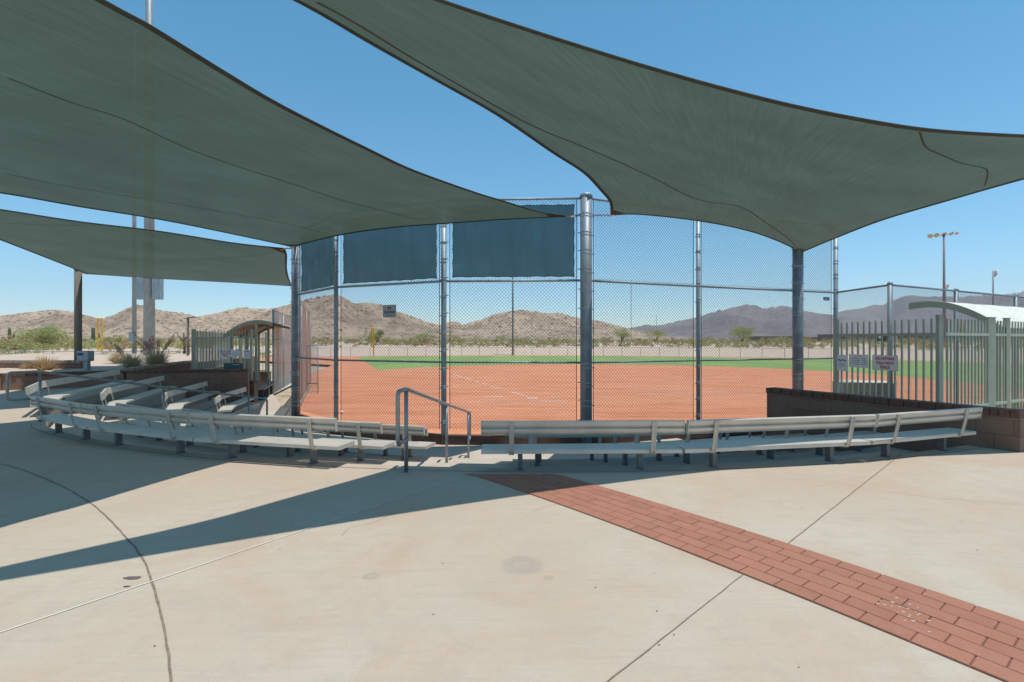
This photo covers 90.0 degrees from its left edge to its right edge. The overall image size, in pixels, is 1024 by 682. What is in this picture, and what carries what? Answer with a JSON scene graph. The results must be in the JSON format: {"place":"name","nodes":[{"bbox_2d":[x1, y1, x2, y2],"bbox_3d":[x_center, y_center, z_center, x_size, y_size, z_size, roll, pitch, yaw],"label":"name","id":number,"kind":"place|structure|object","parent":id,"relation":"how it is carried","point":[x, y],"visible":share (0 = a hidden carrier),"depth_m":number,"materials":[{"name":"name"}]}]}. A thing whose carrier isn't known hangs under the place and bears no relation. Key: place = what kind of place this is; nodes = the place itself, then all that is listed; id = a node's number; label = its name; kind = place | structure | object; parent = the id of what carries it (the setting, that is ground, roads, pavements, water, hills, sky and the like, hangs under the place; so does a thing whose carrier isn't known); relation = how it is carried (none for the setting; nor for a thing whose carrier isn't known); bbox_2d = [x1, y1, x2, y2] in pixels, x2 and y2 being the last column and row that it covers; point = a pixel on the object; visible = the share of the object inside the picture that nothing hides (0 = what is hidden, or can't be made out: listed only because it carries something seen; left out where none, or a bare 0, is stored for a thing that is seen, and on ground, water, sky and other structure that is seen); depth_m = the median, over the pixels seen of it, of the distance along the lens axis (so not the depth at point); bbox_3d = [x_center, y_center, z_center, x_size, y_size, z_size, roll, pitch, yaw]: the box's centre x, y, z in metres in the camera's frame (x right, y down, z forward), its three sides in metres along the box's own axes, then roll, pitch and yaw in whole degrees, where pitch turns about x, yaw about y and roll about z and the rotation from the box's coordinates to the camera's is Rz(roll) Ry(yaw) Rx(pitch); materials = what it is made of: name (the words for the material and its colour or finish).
{"place":"outdoors","nodes":[
{"label":"outdoors","id":0,"kind":"place"},
{"bbox_2d":[0,353,254,377],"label":"planter soil","id":1,"kind":"structure","parent":0,"point":[99,363],"depth_m":25.71,"materials":[{"name":"soil"}]},
{"bbox_2d":[0,360,82,368],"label":"block wall","id":2,"kind":"structure","parent":1,"relation":"on","point":[70,364],"depth_m":18.36,"materials":[{"name":"brick"}]},
{"bbox_2d":[25,354,60,369],"bbox_3d":[-16.082,0.701,17.672,1.381,0.617,1.444,0,0,0],"label":"ornamental grass clump","id":3,"kind":"object","parent":1,"relation":"on","point":[46,364],"visible":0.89,"depth_m":17.55,"materials":[{"name":"beige plant"}]},
{"bbox_2d":[74,269,81,359],"bbox_3d":[-15.720,-0.720,18.550,0.254,3.940,0.254,0,0,0],"label":"shade post","id":4,"kind":"object","parent":1,"relation":"on","point":[77,310],"visible":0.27,"depth_m":18.45,"materials":[{"name":"metal"}]},
{"bbox_2d":[77,351,93,369],"bbox_3d":[-14.659,0.762,17.596,0.400,0.858,0.288,0,0,0],"label":"utility pedestal","id":5,"kind":"object","parent":1,"relation":"on","point":[86,357],"visible":0.94,"depth_m":17.52,"materials":[{"name":"grey"}]},
{"bbox_2d":[100,339,127,362],"bbox_3d":[-16.741,0.428,21.803,1.533,1.008,1.521,0,0,0],"label":"red yucca","id":6,"kind":"object","parent":1,"relation":"on","point":[114,357],"visible":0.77,"depth_m":21.58,"materials":[{"name":"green plant"}]},
{"bbox_2d":[107,340,151,367],"bbox_3d":[-13.855,0.442,18.627,1.462,1.061,1.582,0,0,-41],"label":"red yucca","id":7,"kind":"object","parent":1,"relation":"on","point":[130,361],"visible":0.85,"depth_m":18.49,"materials":[{"name":"green plant"}]},
{"bbox_2d":[136,0,163,354],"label":"light pole","id":8,"kind":"object","parent":1,"relation":"on","point":[149,291],"visible":0.39,"depth_m":29.77,"materials":[{"name":"metal"}]},
{"bbox_2d":[124,360,190,379],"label":"block wall","id":9,"kind":"structure","parent":1,"relation":"on","point":[186,364],"depth_m":19.57,"materials":[{"name":"brick"}]},
{"bbox_2d":[134,331,182,364],"bbox_3d":[-13.778,0.292,19.798,1.865,1.321,1.808,0,0,28],"label":"red yucca","id":10,"kind":"object","parent":1,"relation":"on","point":[156,358],"visible":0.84,"depth_m":19.65,"materials":[{"name":"green plant"}]},
{"bbox_2d":[191,329,229,368],"bbox_3d":[-12.800,0.494,21.950,0.109,1.871,6.087,0,0,-18],"label":"picket fence","id":11,"kind":"object","parent":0,"point":[205,350],"visible":0.27,"depth_m":20.78,"materials":[{"name":"metal"}]},
{"bbox_2d":[249,380,257,401],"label":"block wall","id":12,"kind":"structure","parent":0,"point":[253,387],"depth_m":18.43,"materials":[{"name":"brick"}]},
{"bbox_2d":[193,329,252,380],"bbox_3d":[-10.570,0.494,18.700,2.435,1.871,0.101,0,0,10],"label":"picket fence","id":13,"kind":"object","parent":12,"relation":"on","point":[227,337],"visible":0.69,"depth_m":18.71,"materials":[{"name":"metal"}]},
{"bbox_2d":[224,363,242,368],"bbox_3d":[-10.099,0.911,18.553,0.720,0.220,0.088,0,0,10],"label":"wall box","id":14,"kind":"object","parent":13,"relation":"attached to","point":[233,365],"visible":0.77,"depth_m":18.51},
{"bbox_2d":[246,378,290,415],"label":"walkway","id":15,"kind":"structure","parent":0,"point":[275,407],"depth_m":17.88,"materials":[{"name":"concrete"}]},
{"bbox_2d":[126,369,249,403],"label":"block wall","id":16,"kind":"structure","parent":15,"relation":"on","point":[224,380],"depth_m":17.08,"materials":[{"name":"brick"}]},
{"bbox_2d":[223,320,289,395],"bbox_3d":[-10.684,0.776,21.796,1.726,3.108,6.478,0,0,-17],"label":"dugout","id":17,"kind":"object","parent":15,"relation":"on","point":[258,327],"visible":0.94,"depth_m":21.71,"materials":[{"name":"green paint"}]},
{"bbox_2d":[249,371,270,386],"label":"block wall","id":18,"kind":"structure","parent":15,"relation":"on","point":[263,377],"depth_m":25.10,"materials":[{"name":"brick"}]},
{"bbox_2d":[240,332,266,370],"bbox_3d":[-12.800,0.654,25.350,1.298,2.191,0.094,0,0,-5],"label":"picket fence","id":19,"kind":"object","parent":18,"relation":"on","point":[265,338],"visible":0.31,"depth_m":25.36,"materials":[{"name":"metal"}]},
{"bbox_2d":[258,381,276,399],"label":"dugout bench","id":20,"kind":"object","parent":15,"relation":"on","point":[263,391],"visible":0.7,"depth_m":21.01,"materials":[{"name":"grey metal"}]},
{"bbox_2d":[272,309,290,393],"bbox_3d":[-11.800,0.460,26.950,0.080,3.680,9.789,0,0,-17],"label":"side fence","id":21,"kind":"object","parent":15,"relation":"on","point":[286,337],"visible":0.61,"depth_m":24.39,"materials":[{"name":"metal"}]},
{"bbox_2d":[301,303,310,397],"bbox_3d":[-8.200,0.460,20.200,0.080,3.680,10.228,0,0,-19],"label":"side fence","id":22,"kind":"object","parent":15,"relation":"on","point":[309,340],"visible":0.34,"depth_m":21.00,"materials":[{"name":"metal"}]},
{"bbox_2d":[0,295,744,340],"bbox_3d":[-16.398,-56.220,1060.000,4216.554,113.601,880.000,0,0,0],"label":"hills","id":23,"kind":"structure","parent":0,"point":[168,324],"depth_m":892.78,"materials":[{"name":"soil"}]},
{"bbox_2d":[124,361,766,439],"bbox_3d":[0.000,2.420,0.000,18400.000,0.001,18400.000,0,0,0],"label":"desert ground","id":24,"kind":"structure","parent":0,"point":[283,397],"depth_m":22.73,"materials":[{"name":"soil"}]},
{"bbox_2d":[125,215,136,353],"bbox_3d":[-29.653,-11.352,39.911,0.888,25.604,0.544,0,0,-31],"label":"utility pole","id":25,"kind":"object","parent":24,"relation":"on","point":[132,338],"visible":0.22,"depth_m":39.88,"materials":[{"name":"metal"}]},
{"bbox_2d":[0,337,276,357],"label":"roadside scrub","id":26,"kind":"object","parent":24,"relation":"on","point":[25,347],"visible":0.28,"depth_m":65.44,"materials":[{"name":"green plant"}]},
{"bbox_2d":[927,231,959,341],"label":"light pole","id":27,"kind":"object","parent":24,"relation":"on","point":[944,234],"visible":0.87,"depth_m":94.88,"materials":[{"name":"metal"}]},
{"bbox_2d":[909,301,1023,406],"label":"dugout","id":28,"kind":"object","parent":24,"relation":"on","point":[978,312],"visible":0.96,"depth_m":10.41,"materials":[{"name":"green paint"}]},
{"bbox_2d":[0,386,1023,681],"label":"plaza","id":29,"kind":"structure","parent":0,"point":[468,578],"depth_m":3.28,"materials":[{"name":"concrete"}]},
{"bbox_2d":[0,370,123,389],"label":"block wall","id":30,"kind":"structure","parent":29,"relation":"on","point":[22,381],"depth_m":15.56,"materials":[{"name":"brick"}]},
{"bbox_2d":[30,395,110,439],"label":"bench","id":31,"kind":"object","parent":29,"relation":"on","point":[59,420],"visible":0.95,"depth_m":7.67,"materials":[{"name":"metal"}]},
{"bbox_2d":[2,464,172,681],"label":"expansion joint","id":32,"kind":"object","parent":29,"relation":"on","point":[163,624],"visible":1,"depth_m":3.02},
{"bbox_2d":[42,369,133,399],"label":"bench","id":33,"kind":"object","parent":29,"relation":"on","point":[53,382],"visible":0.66,"depth_m":12.65,"materials":[{"name":"metal"}]},
{"bbox_2d":[81,403,216,453],"bbox_3d":[-4.907,1.158,6.862,2.165,0.584,0.426,0,0,23],"label":"bench","id":34,"kind":"object","parent":29,"relation":"on","point":[179,437],"visible":0.98,"depth_m":6.71,"materials":[{"name":"metal"}]},
{"bbox_2d":[1,475,467,631],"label":"filled joint","id":35,"kind":"object","parent":29,"relation":"on","point":[206,562],"visible":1,"depth_m":3.30,"materials":[{"name":"concrete"}]},
{"bbox_2d":[188,412,354,463],"bbox_3d":[-2.919,1.158,6.186,2.020,0.584,0.426,0,0,14],"label":"bench","id":36,"kind":"object","parent":29,"relation":"on","point":[308,424],"visible":1,"depth_m":6.06,"materials":[{"name":"metal"}]},
{"bbox_2d":[45,386,914,467],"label":"seating terraces","id":37,"kind":"object","parent":29,"relation":"on","point":[433,456],"visible":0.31,"depth_m":8.84,"materials":[{"name":"concrete"}]},
{"bbox_2d":[25,382,63,414],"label":"bench","id":38,"kind":"object","parent":37,"relation":"on","point":[32,388],"visible":0.49,"depth_m":10.12,"materials":[{"name":"metal"}]},
{"bbox_2d":[100,388,126,417],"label":"bench","id":39,"kind":"object","parent":37,"relation":"on","point":[103,393],"visible":0.49,"depth_m":11.43,"materials":[{"name":"metal"}]},
{"bbox_2d":[6,370,267,422],"bbox_3d":[-7.306,1.429,10.561,0.093,1.802,4.480,0,0,41],"label":"handrail","id":40,"kind":"object","parent":37,"relation":"on","point":[70,375],"visible":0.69,"depth_m":9.86,"materials":[{"name":"metal"}]},
{"bbox_2d":[107,376,177,402],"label":"bench","id":41,"kind":"object","parent":37,"relation":"on","point":[117,388],"visible":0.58,"depth_m":13.33,"materials":[{"name":"metal"}]},
{"bbox_2d":[115,403,179,440],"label":"bench","id":42,"kind":"object","parent":37,"relation":"on","point":[139,422],"visible":0.42,"depth_m":8.79,"materials":[{"name":"metal"}]},
{"bbox_2d":[161,391,183,410],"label":"bench","id":43,"kind":"object","parent":37,"relation":"on","point":[178,407],"visible":0.59,"depth_m":12.80,"materials":[{"name":"metal"}]},
{"bbox_2d":[168,381,219,407],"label":"bench","id":44,"kind":"object","parent":37,"relation":"on","point":[171,393],"visible":0.7,"depth_m":14.76,"materials":[{"name":"metal"}]},
{"bbox_2d":[181,408,246,430],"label":"bench","id":45,"kind":"object","parent":37,"relation":"on","point":[227,428],"visible":0.23,"depth_m":9.70,"materials":[{"name":"metal"}]},
{"bbox_2d":[160,409,270,452],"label":"bench","id":46,"kind":"object","parent":37,"relation":"on","point":[243,448],"visible":0.28,"depth_m":8.02,"materials":[{"name":"metal"}]},
{"bbox_2d":[214,395,235,413],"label":"bench","id":47,"kind":"object","parent":37,"relation":"on","point":[225,408],"visible":0.9,"depth_m":14.09,"materials":[{"name":"metal"}]},
{"bbox_2d":[222,387,257,411],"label":"bench","id":48,"kind":"object","parent":37,"relation":"on","point":[243,400],"visible":0.73,"depth_m":15.75,"materials":[{"name":"metal"}]},
{"bbox_2d":[239,413,300,433],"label":"bench","id":49,"kind":"object","parent":37,"relation":"on","point":[269,430],"visible":0.2,"depth_m":10.63,"materials":[{"name":"metal"}]},
{"bbox_2d":[238,427,322,451],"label":"bench","id":50,"kind":"object","parent":37,"relation":"on","point":[270,433],"visible":0.23,"depth_m":8.98,"materials":[{"name":"metal"}]},
{"bbox_2d":[290,245,301,415],"bbox_3d":[-6.330,-0.275,15.000,0.273,5.310,0.273,0,0,41],"label":"shade post","id":51,"kind":"object","parent":37,"relation":"on","point":[294,316],"visible":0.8,"depth_m":14.89,"materials":[{"name":"metal"}]},
{"bbox_2d":[0,209,291,285],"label":"shade sail","id":52,"kind":"object","parent":51,"relation":"attached to","point":[98,249],"visible":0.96,"depth_m":14.53,"materials":[{"name":"fabric"}]},
{"bbox_2d":[254,420,394,461],"bbox_3d":[-2.679,1.378,7.263,2.015,0.584,0.426,0,0,14],"label":"bench","id":53,"kind":"object","parent":37,"relation":"on","point":[359,428],"visible":0.56,"depth_m":6.98,"materials":[{"name":"metal"}]},
{"bbox_2d":[298,430,365,452],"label":"bench","id":54,"kind":"object","parent":37,"relation":"on","point":[341,436],"visible":0.13,"depth_m":9.88,"materials":[{"name":"metal"}]},
{"bbox_2d":[317,424,433,459],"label":"bench","id":55,"kind":"object","parent":37,"relation":"on","point":[412,429],"visible":0.4,"depth_m":8.03,"materials":[{"name":"metal"}]},
{"bbox_2d":[373,427,435,456],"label":"bench","id":56,"kind":"object","parent":37,"relation":"on","point":[385,452],"visible":0.25,"depth_m":9.30,"materials":[{"name":"metal"}]},
{"bbox_2d":[396,387,470,472],"bbox_3d":[-0.995,1.419,7.853,0.142,1.822,5.085,0,0,4],"label":"handrail","id":57,"kind":"object","parent":37,"relation":"on","point":[405,390],"visible":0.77,"depth_m":5.65,"materials":[{"name":"metal"}]},
{"bbox_2d":[516,436,618,460],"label":"bench","id":58,"kind":"object","parent":37,"relation":"on","point":[592,455],"visible":0.14,"depth_m":8.91,"materials":[{"name":"metal"}]},
{"bbox_2d":[297,197,838,444],"bbox_3d":[1.355,-0.440,13.001,15.404,5.640,3.247,0,0,2],"label":"backstop fence","id":59,"kind":"object","parent":37,"relation":"on","point":[443,280],"visible":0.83,"depth_m":12.29,"materials":[{"name":"metal"}]},
{"bbox_2d":[299,237,333,292],"bbox_3d":[-5.307,-2.255,13.921,0.062,1.811,2.531,0,0,-42],"label":"windscreen","id":60,"kind":"object","parent":59,"relation":"on","point":[309,283],"visible":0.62,"depth_m":13.89,"materials":[{"name":"teal fabric"}]},
{"bbox_2d":[340,225,438,284],"bbox_3d":[-2.975,-2.260,12.251,2.906,1.802,0.060,0,0,24],"label":"windscreen","id":61,"kind":"object","parent":59,"relation":"on","point":[425,272],"visible":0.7,"depth_m":12.22,"materials":[{"name":"teal fabric"}]},
{"bbox_2d":[383,305,395,317],"bbox_3d":[-2.908,-0.710,12.149,0.385,0.300,0.006,0,0,24],"label":"warning sign","id":62,"kind":"object","parent":59,"relation":"attached to","point":[389,310],"visible":1,"depth_m":12.15,"materials":[{"name":"black"}]},
{"bbox_2d":[449,200,577,279],"bbox_3d":[0.024,-2.270,11.530,2.914,1.802,0.065,0,0,3],"label":"windscreen","id":63,"kind":"object","parent":59,"relation":"attached to","point":[470,266],"visible":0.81,"depth_m":11.54,"materials":[{"name":"teal fabric"}]},
{"bbox_2d":[514,435,634,462],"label":"bench","id":64,"kind":"object","parent":37,"relation":"on","point":[605,458],"visible":0.11,"depth_m":7.81,"materials":[{"name":"metal"}]},
{"bbox_2d":[505,434,661,465],"bbox_3d":[0.933,1.378,6.869,2.059,0.584,0.426,0,0,-2],"label":"bench","id":65,"kind":"object","parent":37,"relation":"on","point":[625,456],"visible":0.27,"depth_m":6.72,"materials":[{"name":"metal"}]},
{"bbox_2d":[578,192,593,442],"bbox_3d":[1.650,-0.465,11.400,0.287,5.690,0.287,0,0,-40],"label":"shade post","id":66,"kind":"object","parent":37,"relation":"on","point":[586,309],"visible":0.95,"depth_m":11.29,"materials":[{"name":"metal"}]},
{"bbox_2d":[0,0,579,248],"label":"shade sail","id":67,"kind":"object","parent":66,"relation":"attached to","point":[106,105],"visible":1,"depth_m":6.73,"materials":[{"name":"fabric"}]},
{"bbox_2d":[293,0,1023,250],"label":"shade sail","id":68,"kind":"object","parent":66,"relation":"attached to","point":[625,136],"visible":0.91,"depth_m":6.31,"materials":[{"name":"fabric"}]},
{"bbox_2d":[639,432,734,460],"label":"bench","id":69,"kind":"object","parent":37,"relation":"on","point":[658,456],"visible":0.12,"depth_m":8.13,"materials":[{"name":"metal"}]},
{"bbox_2d":[696,432,753,453],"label":"bench","id":70,"kind":"object","parent":37,"relation":"on","point":[735,437],"visible":0.16,"depth_m":9.76,"materials":[{"name":"metal"}]},
{"bbox_2d":[663,423,807,463],"bbox_3d":[3.039,1.378,7.122,2.170,0.584,0.426,0,0,-12],"label":"bench","id":71,"kind":"object","parent":37,"relation":"on","point":[686,456],"visible":0.28,"depth_m":7.11,"materials":[{"name":"metal"}]},
{"bbox_2d":[733,430,808,454],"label":"bench","id":72,"kind":"object","parent":37,"relation":"on","point":[758,452],"visible":0.3,"depth_m":8.69,"materials":[{"name":"metal"}]},
{"bbox_2d":[789,413,884,455],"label":"bench","id":73,"kind":"object","parent":37,"relation":"on","point":[819,450],"visible":0.22,"depth_m":7.68,"materials":[{"name":"metal"}]},
{"bbox_2d":[31,424,980,471],"bbox_3d":[-1.163,1.446,6.873,14.954,0.001,2.221,0,0,8],"label":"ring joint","id":74,"kind":"object","parent":29,"relation":"on","point":[498,471],"visible":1,"depth_m":6.00,"materials":[{"name":"concrete"}]},
{"bbox_2d":[481,420,684,470],"bbox_3d":[0.772,1.158,5.767,2.225,0.584,0.426,0,0,-1],"label":"bench","id":75,"kind":"object","parent":29,"relation":"on","point":[654,428],"visible":1,"depth_m":5.61,"materials":[{"name":"metal"}]},
{"bbox_2d":[606,574,743,681],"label":"expansion joint","id":76,"kind":"object","parent":29,"relation":"on","point":[668,633],"visible":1,"depth_m":2.51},
{"bbox_2d":[464,474,1023,681],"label":"brick paving","id":77,"kind":"structure","parent":29,"relation":"on","point":[762,558],"depth_m":3.10,"materials":[{"name":"brick"}]},
{"bbox_2d":[671,414,876,467],"bbox_3d":[3.085,1.158,6.016,2.418,0.584,0.426,0,0,-11],"label":"bench","id":78,"kind":"object","parent":29,"relation":"on","point":[715,427],"visible":0.98,"depth_m":5.89,"materials":[{"name":"metal"}]},
{"bbox_2d":[766,387,1023,451],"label":"block wall","id":79,"kind":"structure","parent":29,"relation":"on","point":[998,428],"depth_m":7.95,"materials":[{"name":"brick"}]},
{"bbox_2d":[852,407,982,457],"bbox_3d":[5.202,1.158,6.577,1.948,0.584,0.426,0,0,-20],"label":"bench","id":80,"kind":"object","parent":29,"relation":"on","point":[886,440],"visible":0.98,"depth_m":6.45,"materials":[{"name":"metal"}]},
{"bbox_2d":[1,341,1022,362],"bbox_3d":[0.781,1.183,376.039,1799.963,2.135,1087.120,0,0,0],"label":"sand berm","id":81,"kind":"structure","parent":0,"point":[456,351],"depth_m":78.23,"materials":[{"name":"sand"}]},
{"bbox_2d":[8,325,71,346],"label":"desert tree","id":82,"kind":"object","parent":81,"relation":"on","point":[50,333],"visible":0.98,"depth_m":71.13,"materials":[{"name":"green plant"}]},
{"bbox_2d":[0,351,211,353],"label":"fence","id":83,"kind":"object","parent":81,"relation":"on","point":[73,351],"visible":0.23,"depth_m":48.65,"materials":[{"name":"metal"}]},
{"bbox_2d":[0,335,1022,349],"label":"desert scrub","id":84,"kind":"object","parent":81,"relation":"on","point":[540,341],"visible":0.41,"depth_m":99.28,"materials":[{"name":"green plant"}]},
{"bbox_2d":[512,277,513,354],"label":"utility pole","id":85,"kind":"object","parent":81,"relation":"on","point":[513,316],"visible":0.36,"depth_m":78.88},
{"bbox_2d":[727,325,756,340],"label":"desert tree","id":86,"kind":"object","parent":81,"relation":"on","point":[741,331],"visible":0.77,"depth_m":129.19,"materials":[{"name":"green plant"}]},
{"bbox_2d":[817,334,929,341],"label":"building","id":87,"kind":"structure","parent":81,"relation":"on","point":[827,336],"depth_m":240.00,"materials":[{"name":"stone"}]},
{"bbox_2d":[0,0,1023,327],"label":"sky","id":88,"kind":"structure","parent":0,"point":[958,65],"materials":[{"name":"blue"}]},
{"bbox_2d":[260,355,1022,434],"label":"infield","id":89,"kind":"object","parent":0,"point":[509,407],"visible":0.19,"depth_m":22.30,"materials":[{"name":"soil"}]},
{"bbox_2d":[307,345,317,392],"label":"side fence","id":90,"kind":"object","parent":89,"relation":"on","point":[314,369],"visible":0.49,"depth_m":21.59,"materials":[{"name":"metal"}]},
{"bbox_2d":[294,414,766,444],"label":"retaining wall","id":91,"kind":"structure","parent":89,"relation":"on","point":[457,439],"depth_m":11.51,"materials":[{"name":"concrete"}]},
{"bbox_2d":[419,364,1002,401],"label":"chalk lines","id":92,"kind":"object","parent":89,"relation":"on","point":[579,396],"visible":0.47,"depth_m":21.36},
{"bbox_2d":[791,248,804,389],"bbox_3d":[7.660,-0.095,13.720,0.287,4.950,0.287,0,0,40],"label":"shade post","id":93,"kind":"object","parent":89,"relation":"on","point":[797,328],"visible":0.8,"depth_m":13.61,"materials":[{"name":"metal"}]},
{"bbox_2d":[831,380,898,397],"bbox_3d":[9.338,1.635,13.600,1.360,1.130,0.620,0,0,9],"label":"storage box","id":94,"kind":"object","parent":89,"relation":"on","point":[855,387],"visible":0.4,"depth_m":13.36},
{"bbox_2d":[836,282,1023,407],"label":"dugout fence","id":95,"kind":"object","parent":89,"relation":"on","point":[890,302],"visible":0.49,"depth_m":13.16,"materials":[{"name":"metal"}]},
{"bbox_2d":[359,356,1022,388],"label":"outfield grass","id":96,"kind":"structure","parent":0,"point":[515,358],"depth_m":49.95,"materials":[{"name":"plant"}]},
{"bbox_2d":[311,347,1019,361],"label":"outfield fence","id":97,"kind":"object","parent":96,"relation":"on","point":[579,347],"visible":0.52,"depth_m":75.03,"materials":[{"name":"brown metal"}]},
{"bbox_2d":[630,304,980,339],"bbox_3d":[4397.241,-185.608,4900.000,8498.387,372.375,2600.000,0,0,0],"label":"mountains","id":98,"kind":"structure","parent":0,"point":[685,323],"depth_m":4457.37,"materials":[{"name":"stone"}]},
{"bbox_2d":[838,291,1023,332],"bbox_3d":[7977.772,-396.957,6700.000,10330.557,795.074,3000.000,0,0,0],"label":"mountains","id":99,"kind":"structure","parent":0,"point":[935,311],"depth_m":6381.84,"materials":[{"name":"stone"}]},
{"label":"dugout pad","id":100,"kind":"structure","parent":0,"visible":0},
{"bbox_2d":[833,315,942,401],"bbox_3d":[6.930,0.497,9.590,0.098,1.866,2.338,0,0,-8],"label":"picket fence","id":101,"kind":"object","parent":100,"relation":"on","point":[938,334],"visible":0.6,"depth_m":9.30,"materials":[{"name":"metal"}]},
{"bbox_2d":[837,355,847,370],"bbox_3d":[6.781,0.449,10.520,0.006,0.330,0.304,0,0,-8],"label":"notice board","id":102,"kind":"object","parent":101,"relation":"attached to","point":[842,362],"visible":1,"depth_m":10.51,"materials":[{"name":"white"}]},
{"bbox_2d":[849,354,867,367],"bbox_3d":[6.837,0.395,10.110,0.006,0.260,0.470,0,0,-8],"label":"notice board","id":103,"kind":"object","parent":101,"relation":"attached to","point":[858,360],"visible":1,"depth_m":10.10,"materials":[{"name":"white"}]},
{"bbox_2d":[872,355,897,370],"bbox_3d":[6.919,0.406,9.501,0.006,0.285,0.554,0,0,-8],"label":"rule sign","id":104,"kind":"object","parent":101,"relation":"attached to","point":[885,362],"visible":1,"depth_m":9.49,"materials":[{"name":"white"}]},
{"bbox_2d":[943,317,992,406],"bbox_3d":[7.951,0.497,8.953,1.694,1.866,0.117,0,0,-26],"label":"picket fence","id":105,"kind":"object","parent":100,"relation":"on","point":[987,334],"visible":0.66,"depth_m":9.00,"materials":[{"name":"metal"}]},
{"bbox_2d":[992,317,1023,409],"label":"picket fence","id":106,"kind":"object","parent":100,"relation":"on","point":[1011,335],"visible":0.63,"depth_m":9.62,"materials":[{"name":"metal"}]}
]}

